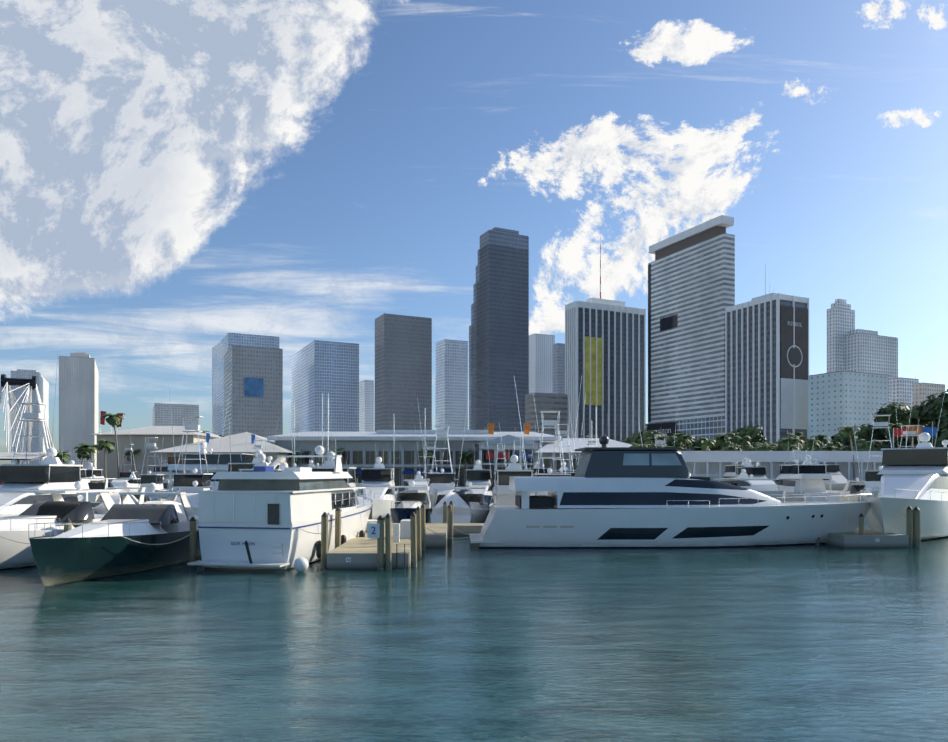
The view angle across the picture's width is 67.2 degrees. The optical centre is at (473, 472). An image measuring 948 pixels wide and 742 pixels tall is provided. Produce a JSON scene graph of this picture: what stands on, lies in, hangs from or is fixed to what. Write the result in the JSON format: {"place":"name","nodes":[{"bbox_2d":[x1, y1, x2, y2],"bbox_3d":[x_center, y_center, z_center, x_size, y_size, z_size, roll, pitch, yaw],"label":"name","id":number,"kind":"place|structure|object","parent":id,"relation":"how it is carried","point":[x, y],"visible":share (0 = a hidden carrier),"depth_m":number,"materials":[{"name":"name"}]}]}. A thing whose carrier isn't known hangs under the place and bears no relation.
{"place":"outdoors","nodes":[
{"label":"outdoors","id":0,"kind":"place"},
{"bbox_2d":[0,492,947,741],"bbox_3d":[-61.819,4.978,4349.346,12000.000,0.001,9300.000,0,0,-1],"label":"bay water","id":1,"kind":"structure","parent":0,"point":[463,639],"depth_m":20.02,"materials":[{"name":"teal liquid"}]},
{"bbox_2d":[0,437,95,516],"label":"boat","id":2,"kind":"object","parent":1,"relation":"on","point":[51,472],"visible":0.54,"depth_m":54.03,"materials":[{"name":"white plastic"}]},
{"bbox_2d":[12,355,83,500],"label":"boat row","id":3,"kind":"object","parent":1,"relation":"in","point":[27,415],"visible":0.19,"depth_m":65.29,"materials":[{"name":"white metal"}]},
{"bbox_2d":[0,481,117,569],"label":"motorboat","id":4,"kind":"object","parent":1,"relation":"on","point":[15,555],"visible":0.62,"depth_m":39.16,"materials":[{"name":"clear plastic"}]},
{"bbox_2d":[69,460,89,482],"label":"boat","id":5,"kind":"object","parent":1,"relation":"on","point":[82,471],"visible":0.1,"depth_m":112.19,"materials":[{"name":"white plastic"}]},
{"bbox_2d":[86,454,104,482],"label":"boat","id":6,"kind":"object","parent":1,"relation":"on","point":[91,470],"visible":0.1,"depth_m":141.58,"materials":[{"name":"white plastic"}]},
{"bbox_2d":[76,475,129,501],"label":"boat","id":7,"kind":"object","parent":1,"relation":"on","point":[94,496],"visible":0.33,"depth_m":105.10,"materials":[{"name":"white plastic"}]},
{"bbox_2d":[28,483,200,586],"bbox_3d":[-18.239,3.035,37.537,4.500,4.885,15.600,0,0,2],"label":"motorboat","id":8,"kind":"object","parent":1,"relation":"on","point":[102,548],"visible":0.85,"depth_m":34.65,"materials":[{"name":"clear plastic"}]},
{"bbox_2d":[111,472,140,491],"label":"boat","id":9,"kind":"object","parent":1,"relation":"on","point":[132,479],"visible":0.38,"depth_m":137.58,"materials":[{"name":"white plastic"}]},
{"bbox_2d":[92,481,169,513],"bbox_3d":[-30.563,3.138,64.704,4.000,4.679,13.300,0,0,-1],"label":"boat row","id":10,"kind":"object","parent":1,"relation":"in","point":[100,508],"visible":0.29,"depth_m":61.74,"materials":[{"name":"white plastic"}]},
{"bbox_2d":[118,427,147,477],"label":"boat","id":11,"kind":"object","parent":1,"relation":"on","point":[124,474],"visible":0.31,"depth_m":168.76,"materials":[{"name":"white metal"}]},
{"bbox_2d":[127,419,164,495],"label":"boat","id":12,"kind":"object","parent":1,"relation":"on","point":[146,480],"visible":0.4,"depth_m":105.08,"materials":[{"name":"white metal"}]},
{"bbox_2d":[151,451,177,486],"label":"boat","id":13,"kind":"object","parent":1,"relation":"on","point":[164,469],"visible":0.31,"depth_m":164.43,"materials":[{"name":"white plastic"}]},
{"bbox_2d":[171,481,214,515],"bbox_3d":[-24.567,3.116,65.040,4.100,4.724,13.800,0,0,-1],"label":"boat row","id":14,"kind":"object","parent":1,"relation":"in","point":[193,499],"visible":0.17,"depth_m":60.69,"materials":[{"name":"white plastic"}]},
{"bbox_2d":[157,387,230,500],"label":"boat","id":15,"kind":"object","parent":1,"relation":"on","point":[188,479],"visible":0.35,"depth_m":74.11,"materials":[{"name":"white metal"}]},
{"bbox_2d":[228,450,280,471],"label":"boat","id":16,"kind":"object","parent":1,"relation":"on","point":[234,467],"visible":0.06,"depth_m":71.30,"materials":[{"name":"white plastic"}]},
{"bbox_2d":[148,442,361,500],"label":"yacht","id":17,"kind":"object","parent":1,"relation":"on","point":[191,461],"visible":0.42,"depth_m":89.22,"materials":[{"name":"white plastic"}]},
{"bbox_2d":[239,436,281,471],"bbox_3d":[-18.575,1.171,65.626,4.300,8.614,14.800,0,0,-1],"label":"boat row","id":18,"kind":"object","parent":1,"relation":"on","point":[261,457],"visible":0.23,"depth_m":61.93,"materials":[{"name":"white plastic"}]},
{"bbox_2d":[187,418,372,571],"bbox_3d":[-9.767,1.317,44.928,6.332,8.521,19.550,0,0,10],"label":"yacht","id":19,"kind":"object","parent":1,"relation":"on","point":[269,512],"visible":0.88,"depth_m":36.85,"materials":[{"name":"white plastic"}]},
{"bbox_2d":[286,398,301,466],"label":"mast","id":20,"kind":"object","parent":1,"relation":"on","point":[294,422],"visible":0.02,"depth_m":124.85,"materials":[{"name":"white metal"}]},
{"bbox_2d":[320,393,336,459],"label":"mast","id":21,"kind":"object","parent":1,"relation":"on","point":[328,419],"visible":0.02,"depth_m":111.17,"materials":[{"name":"white metal"}]},
{"bbox_2d":[308,438,362,496],"bbox_3d":[-12.582,1.246,66.211,4.500,8.462,15.800,0,0,-1],"label":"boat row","id":22,"kind":"object","parent":1,"relation":"in","point":[328,465],"visible":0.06,"depth_m":62.25,"materials":[{"name":"white plastic"}]},
{"bbox_2d":[357,449,395,518],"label":"boat","id":23,"kind":"object","parent":1,"relation":"on","point":[378,480],"visible":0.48,"depth_m":80.16,"materials":[{"name":"white plastic"}]},
{"bbox_2d":[390,481,431,522],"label":"motorboat","id":24,"kind":"object","parent":1,"relation":"on","point":[407,505],"visible":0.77,"depth_m":66.53,"materials":[{"name":"white plastic"}]},
{"bbox_2d":[402,471,430,494],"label":"boat","id":25,"kind":"object","parent":1,"relation":"on","point":[418,480],"visible":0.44,"depth_m":106.80,"materials":[{"name":"white plastic"}]},
{"bbox_2d":[415,424,447,478],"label":"fishing boat tower","id":26,"kind":"structure","parent":1,"relation":"on","point":[428,476],"depth_m":152.53,"materials":[{"name":"white metal"}]},
{"bbox_2d":[417,397,468,506],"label":"boat","id":27,"kind":"object","parent":1,"relation":"on","point":[441,480],"visible":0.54,"depth_m":92.19,"materials":[{"name":"white metal"}]},
{"bbox_2d":[430,482,471,522],"bbox_3d":[-1.893,3.183,66.111,3.800,4.589,12.300,0,0,1],"label":"boat","id":28,"kind":"object","parent":1,"relation":"on","point":[461,511],"visible":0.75,"depth_m":61.90,"materials":[{"name":"white plastic"}]},
{"bbox_2d":[20,498,920,569],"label":"marina docks","id":29,"kind":"object","parent":1,"relation":"in","point":[402,544],"visible":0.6,"depth_m":41.71,"materials":[{"name":"wood"}]},
{"bbox_2d":[0,506,904,544],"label":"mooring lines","id":30,"kind":"object","parent":29,"relation":"attached to","point":[334,526],"visible":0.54,"depth_m":37.37,"materials":[{"name":"fabric"}]},
{"bbox_2d":[455,482,488,522],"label":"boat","id":31,"kind":"object","parent":1,"relation":"in","point":[479,512],"visible":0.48,"depth_m":65.74,"materials":[{"name":"white plastic"}]},
{"bbox_2d":[463,460,493,509],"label":"boat","id":32,"kind":"object","parent":1,"relation":"on","point":[477,475],"visible":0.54,"depth_m":96.07,"materials":[{"name":"white plastic"}]},
{"bbox_2d":[485,428,514,495],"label":"boat","id":33,"kind":"object","parent":1,"relation":"on","point":[500,449],"visible":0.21,"depth_m":139.51,"materials":[{"name":"white metal"}]},
{"bbox_2d":[489,455,534,511],"bbox_3d":[3.494,1.054,67.190,4.200,8.848,14.300,0,0,-2],"label":"boat","id":34,"kind":"object","parent":1,"relation":"on","point":[504,495],"visible":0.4,"depth_m":63.24,"materials":[{"name":"white plastic"}]},
{"bbox_2d":[499,425,535,469],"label":"boat","id":35,"kind":"object","parent":1,"relation":"on","point":[517,448],"visible":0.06,"depth_m":121.99,"materials":[{"name":"white metal"}]},
{"bbox_2d":[526,459,547,475],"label":"boat","id":36,"kind":"object","parent":1,"relation":"on","point":[542,470],"visible":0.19,"depth_m":141.52,"materials":[{"name":"white plastic"}]},
{"bbox_2d":[514,377,581,495],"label":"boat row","id":37,"kind":"object","parent":1,"relation":"on","point":[550,423],"visible":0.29,"depth_m":68.52,"materials":[{"name":"white metal"}]},
{"bbox_2d":[533,394,585,475],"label":"boat","id":38,"kind":"object","parent":1,"relation":"on","point":[563,433],"visible":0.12,"depth_m":96.80,"materials":[{"name":"white metal"}]},
{"bbox_2d":[469,407,869,547],"bbox_3d":[13.812,0.627,49.562,28.200,10.100,6.300,0,0,-1],"label":"yacht","id":39,"kind":"object","parent":1,"relation":"on","point":[623,497],"visible":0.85,"depth_m":46.94,"materials":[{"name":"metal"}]},
{"bbox_2d":[676,475,719,480],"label":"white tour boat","id":40,"kind":"object","parent":1,"relation":"on","point":[702,477],"visible":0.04,"depth_m":116.68,"materials":[{"name":"clear plastic"}]},
{"bbox_2d":[723,456,760,477],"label":"boat","id":41,"kind":"object","parent":1,"relation":"on","point":[730,470],"visible":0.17,"depth_m":137.76,"materials":[{"name":"white plastic"}]},
{"bbox_2d":[714,457,786,501],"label":"yacht","id":42,"kind":"object","parent":1,"relation":"on","point":[765,486],"visible":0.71,"depth_m":94.87,"materials":[{"name":"white plastic"}]},
{"bbox_2d":[734,459,766,477],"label":"boat","id":43,"kind":"object","parent":1,"relation":"on","point":[756,471],"visible":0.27,"depth_m":120.49,"materials":[{"name":"white plastic"}]},
{"bbox_2d":[774,455,840,500],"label":"boat","id":44,"kind":"object","parent":1,"relation":"on","point":[807,477],"visible":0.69,"depth_m":105.74,"materials":[{"name":"white plastic"}]},
{"bbox_2d":[813,458,860,489],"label":"boat","id":45,"kind":"object","parent":1,"relation":"on","point":[838,480],"visible":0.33,"depth_m":140.80,"materials":[{"name":"white plastic"}]},
{"bbox_2d":[838,477,866,500],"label":"boat","id":46,"kind":"object","parent":1,"relation":"on","point":[853,492],"visible":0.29,"depth_m":109.75,"materials":[{"name":"white plastic"}]},
{"bbox_2d":[847,377,915,501],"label":"boat","id":47,"kind":"object","parent":1,"relation":"on","point":[872,478],"visible":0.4,"depth_m":89.36,"materials":[{"name":"white metal"}]},
{"bbox_2d":[861,421,947,540],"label":"yacht","id":48,"kind":"object","parent":1,"relation":"on","point":[917,476],"visible":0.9,"depth_m":53.40,"materials":[{"name":"white plastic"}]},
{"bbox_2d":[895,392,944,446],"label":"boat","id":49,"kind":"object","parent":1,"relation":"on","point":[909,433],"visible":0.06,"depth_m":109.10,"materials":[{"name":"white metal"}]},
{"bbox_2d":[0,0,947,465],"label":"sky","id":50,"kind":"structure","parent":0,"point":[177,177],"materials":[{"name":"blue"}]},
{"bbox_2d":[392,486,849,492],"bbox_3d":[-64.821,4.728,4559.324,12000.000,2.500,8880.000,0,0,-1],"label":"city ground","id":51,"kind":"structure","parent":0,"point":[401,490],"depth_m":175.53,"materials":[{"name":"grey concrete"}]},
{"bbox_2d":[0,452,46,484],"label":"hardtop","id":52,"kind":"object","parent":51,"relation":"on","point":[7,456],"visible":0.31,"depth_m":151.14,"materials":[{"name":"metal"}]},
{"bbox_2d":[0,374,53,463],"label":"observation wheel","id":53,"kind":"object","parent":51,"relation":"on","point":[6,382],"visible":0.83,"depth_m":187.20,"materials":[{"name":"white metal"}]},
{"bbox_2d":[11,369,48,463],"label":"building","id":54,"kind":"structure","parent":51,"relation":"on","point":[43,386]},
{"bbox_2d":[54,450,70,462],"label":"palm","id":55,"kind":"object","parent":51,"relation":"on","point":[65,457],"visible":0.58,"depth_m":177.31,"materials":[{"name":"green plant"}]},
{"bbox_2d":[59,352,97,468],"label":"skyscraper","id":56,"kind":"structure","parent":51,"relation":"on","point":[78,400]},
{"bbox_2d":[74,446,95,468],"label":"palm","id":57,"kind":"object","parent":51,"relation":"on","point":[83,453],"visible":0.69,"depth_m":175.44,"materials":[{"name":"green plant"}]},
{"bbox_2d":[79,443,99,462],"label":"palm","id":58,"kind":"object","parent":51,"relation":"on","point":[90,448],"visible":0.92,"depth_m":171.92,"materials":[{"name":"green plant"}]},
{"bbox_2d":[96,440,114,481],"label":"palm","id":59,"kind":"object","parent":51,"relation":"on","point":[103,444],"visible":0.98,"depth_m":170.35,"materials":[{"name":"green plant"}]},
{"bbox_2d":[100,413,125,477],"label":"palm","id":60,"kind":"object","parent":51,"relation":"on","point":[114,420],"visible":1,"depth_m":160.81,"materials":[{"name":"green plant"}]},
{"bbox_2d":[152,403,198,425],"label":"building","id":61,"kind":"structure","parent":51,"relation":"on","point":[161,412],"depth_m":934.83,"materials":[{"name":"grey concrete"}]},
{"bbox_2d":[89,426,299,481],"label":"pavilion","id":62,"kind":"structure","parent":51,"relation":"on","point":[238,443],"depth_m":198.38,"materials":[{"name":"metal"}]},
{"bbox_2d":[212,333,278,435],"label":"skyscraper","id":63,"kind":"structure","parent":51,"relation":"on","point":[227,343],"depth_m":787.90,"materials":[{"name":"glass"}]},
{"bbox_2d":[224,345,282,440],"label":"skyscraper","id":64,"kind":"structure","parent":51,"relation":"on","point":[261,416],"depth_m":566.55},
{"bbox_2d":[244,377,262,396],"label":"billboard","id":65,"kind":"object","parent":64,"relation":"attached to","point":[253,387],"visible":1,"depth_m":563.46},
{"bbox_2d":[291,340,358,432],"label":"skyscraper","id":66,"kind":"structure","parent":51,"relation":"on","point":[320,368],"depth_m":710.67,"materials":[{"name":"blue glass"}]},
{"bbox_2d":[359,380,373,431],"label":"tower","id":67,"kind":"structure","parent":51,"relation":"on","point":[366,405],"depth_m":901.84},
{"bbox_2d":[375,313,431,431],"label":"skyscraper","id":68,"kind":"structure","parent":51,"relation":"on","point":[403,362],"depth_m":648.77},
{"bbox_2d":[267,430,631,485],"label":"marina building","id":69,"kind":"structure","parent":51,"relation":"on","point":[364,449],"depth_m":179.10,"materials":[{"name":"metal"}]},
{"bbox_2d":[435,339,467,429],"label":"skyscraper","id":70,"kind":"structure","parent":51,"relation":"on","point":[451,383],"depth_m":766.34,"materials":[{"name":"blue glass"}]},
{"bbox_2d":[456,451,474,485],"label":"palm tree","id":71,"kind":"object","parent":51,"relation":"on","point":[467,456],"visible":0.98,"depth_m":175.65,"materials":[{"name":"green plant"}]},
{"bbox_2d":[469,227,528,431],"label":"skyscraper","id":72,"kind":"structure","parent":51,"relation":"on","point":[498,344],"depth_m":660.22,"materials":[{"name":"grey glass"}]},
{"bbox_2d":[529,333,554,393],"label":"tower","id":73,"kind":"structure","parent":51,"relation":"on","point":[540,363],"depth_m":856.97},
{"bbox_2d":[525,393,567,437],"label":"building","id":74,"kind":"structure","parent":51,"relation":"on","point":[550,402],"depth_m":475.78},
{"bbox_2d":[553,343,564,393],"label":"skyscraper","id":75,"kind":"structure","parent":51,"relation":"on","point":[558,368],"depth_m":803.52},
{"bbox_2d":[565,237,645,441],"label":"skyscraper","id":76,"kind":"structure","parent":51,"relation":"on","point":[605,349],"depth_m":532.25,"materials":[{"name":"white concrete"}]},
{"bbox_2d":[629,430,660,446],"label":"tree","id":77,"kind":"object","parent":51,"relation":"on","point":[637,437],"visible":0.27,"depth_m":231.65,"materials":[{"name":"green plant"}]},
{"bbox_2d":[644,437,663,446],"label":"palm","id":78,"kind":"object","parent":51,"relation":"on","point":[653,439],"visible":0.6,"depth_m":162.15,"materials":[{"name":"green plant"}]},
{"bbox_2d":[663,435,695,450],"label":"tree","id":79,"kind":"object","parent":51,"relation":"on","point":[670,441],"visible":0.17,"depth_m":250.92,"materials":[{"name":"green plant"}]},
{"bbox_2d":[675,433,694,450],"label":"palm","id":80,"kind":"object","parent":51,"relation":"on","point":[684,439],"visible":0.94,"depth_m":173.31,"materials":[{"name":"green plant"}]},
{"bbox_2d":[645,215,734,450],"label":"skyscraper","id":81,"kind":"structure","parent":51,"relation":"on","point":[691,284],"depth_m":479.05,"materials":[{"name":"white glass"}]},
{"bbox_2d":[698,437,715,450],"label":"palm","id":82,"kind":"object","parent":51,"relation":"on","point":[707,442],"visible":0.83,"depth_m":168.98,"materials":[{"name":"green plant"}]},
{"bbox_2d":[713,433,734,450],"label":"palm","id":83,"kind":"object","parent":51,"relation":"on","point":[720,440],"visible":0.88,"depth_m":172.50,"materials":[{"name":"green plant"}]},
{"bbox_2d":[719,423,762,450],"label":"tree","id":84,"kind":"object","parent":51,"relation":"on","point":[752,431],"visible":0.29,"depth_m":222.68,"materials":[{"name":"green plant"}]},
{"bbox_2d":[733,435,750,450],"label":"palm","id":85,"kind":"object","parent":51,"relation":"on","point":[740,441],"visible":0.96,"depth_m":171.97,"materials":[{"name":"green plant"}]},
{"bbox_2d":[753,442,777,450],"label":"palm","id":86,"kind":"object","parent":51,"relation":"on","point":[765,447],"visible":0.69,"depth_m":162.95,"materials":[{"name":"green plant"}]},
{"bbox_2d":[725,264,808,443],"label":"skyscraper","id":87,"kind":"structure","parent":51,"relation":"on","point":[766,385],"depth_m":410.55,"materials":[{"name":"white concrete"}]},
{"bbox_2d":[787,345,802,366],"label":"ring sign","id":88,"kind":"object","parent":87,"relation":"attached to","point":[794,355],"visible":1,"depth_m":406.71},
{"bbox_2d":[679,451,884,484],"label":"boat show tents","id":89,"kind":"object","parent":51,"relation":"on","point":[708,462],"visible":0.17,"depth_m":150.91,"materials":[{"name":"white fabric"}]},
{"bbox_2d":[778,436,799,450],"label":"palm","id":90,"kind":"object","parent":51,"relation":"on","point":[787,442],"visible":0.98,"depth_m":169.83,"materials":[{"name":"green plant"}]},
{"bbox_2d":[803,438,820,450],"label":"palm","id":91,"kind":"object","parent":51,"relation":"on","point":[809,442],"visible":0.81,"depth_m":170.22,"materials":[{"name":"green plant"}]},
{"bbox_2d":[810,434,830,450],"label":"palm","id":92,"kind":"object","parent":51,"relation":"on","point":[821,438],"visible":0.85,"depth_m":179.16,"materials":[{"name":"green plant"}]},
{"bbox_2d":[827,299,854,372],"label":"skyscraper","id":93,"kind":"structure","parent":51,"relation":"on","point":[840,323],"depth_m":658.91,"materials":[{"name":"grey concrete"}]},
{"bbox_2d":[831,433,858,450],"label":"tree","id":94,"kind":"object","parent":51,"relation":"on","point":[837,438],"visible":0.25,"depth_m":229.17,"materials":[{"name":"green plant"}]},
{"bbox_2d":[808,371,887,445],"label":"building","id":95,"kind":"structure","parent":51,"relation":"on","point":[830,409],"depth_m":390.64,"materials":[{"name":"white concrete"}]},
{"bbox_2d":[837,425,860,482],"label":"palm","id":96,"kind":"object","parent":51,"relation":"on","point":[848,432],"visible":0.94,"depth_m":150.91,"materials":[{"name":"green plant"}]},
{"bbox_2d":[856,439,881,450],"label":"palm","id":97,"kind":"object","parent":51,"relation":"on","point":[865,445],"visible":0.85,"depth_m":160.79,"materials":[{"name":"green plant"}]},
{"bbox_2d":[854,423,886,448],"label":"tree","id":98,"kind":"object","parent":51,"relation":"on","point":[864,432],"visible":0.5,"depth_m":188.05,"materials":[{"name":"green plant"}]},
{"bbox_2d":[844,333,897,401],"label":"building","id":99,"kind":"structure","parent":51,"relation":"on","point":[870,353],"depth_m":655.18,"materials":[{"name":"grey concrete"}]},
{"bbox_2d":[849,329,877,334],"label":"tower roof frame","id":100,"kind":"object","parent":99,"relation":"on","point":[856,331],"visible":0.5,"depth_m":654.18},
{"bbox_2d":[884,423,902,447],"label":"palm","id":101,"kind":"object","parent":51,"relation":"on","point":[896,425],"visible":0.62,"depth_m":164.98,"materials":[{"name":"green plant"}]},
{"bbox_2d":[893,428,908,447],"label":"flag pole","id":102,"kind":"object","parent":51,"relation":"on","point":[900,431],"visible":0.67,"depth_m":120.84,"materials":[{"name":"fabric"}]},
{"bbox_2d":[874,402,929,450],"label":"tree","id":103,"kind":"object","parent":51,"relation":"on","point":[892,409],"visible":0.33,"depth_m":183.19,"materials":[{"name":"green plant"}]},
{"bbox_2d":[891,377,918,408],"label":"building","id":104,"kind":"structure","parent":51,"relation":"on","point":[902,388],"depth_m":608.97,"materials":[{"name":"white concrete"}]},
{"bbox_2d":[884,406,927,445],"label":"tree","id":105,"kind":"object","parent":51,"relation":"on","point":[915,415],"visible":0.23,"depth_m":180.47,"materials":[{"name":"green plant"}]},
{"bbox_2d":[913,383,944,406],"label":"building","id":106,"kind":"structure","parent":51,"relation":"on","point":[922,392],"depth_m":569.10,"materials":[{"name":"beige concrete"}]},
{"bbox_2d":[912,389,947,443],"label":"tree","id":107,"kind":"object","parent":51,"relation":"on","point":[932,408],"visible":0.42,"depth_m":171.89,"materials":[{"name":"green plant"}]},
{"bbox_2d":[913,409,947,446],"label":"tree","id":108,"kind":"object","parent":51,"relation":"on","point":[942,436],"visible":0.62,"depth_m":168.53,"materials":[{"name":"green plant"}]},
{"bbox_2d":[919,427,936,442],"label":"flag","id":109,"kind":"object","parent":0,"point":[928,430],"visible":0.41,"depth_m":120.86,"materials":[{"name":"fabric"}]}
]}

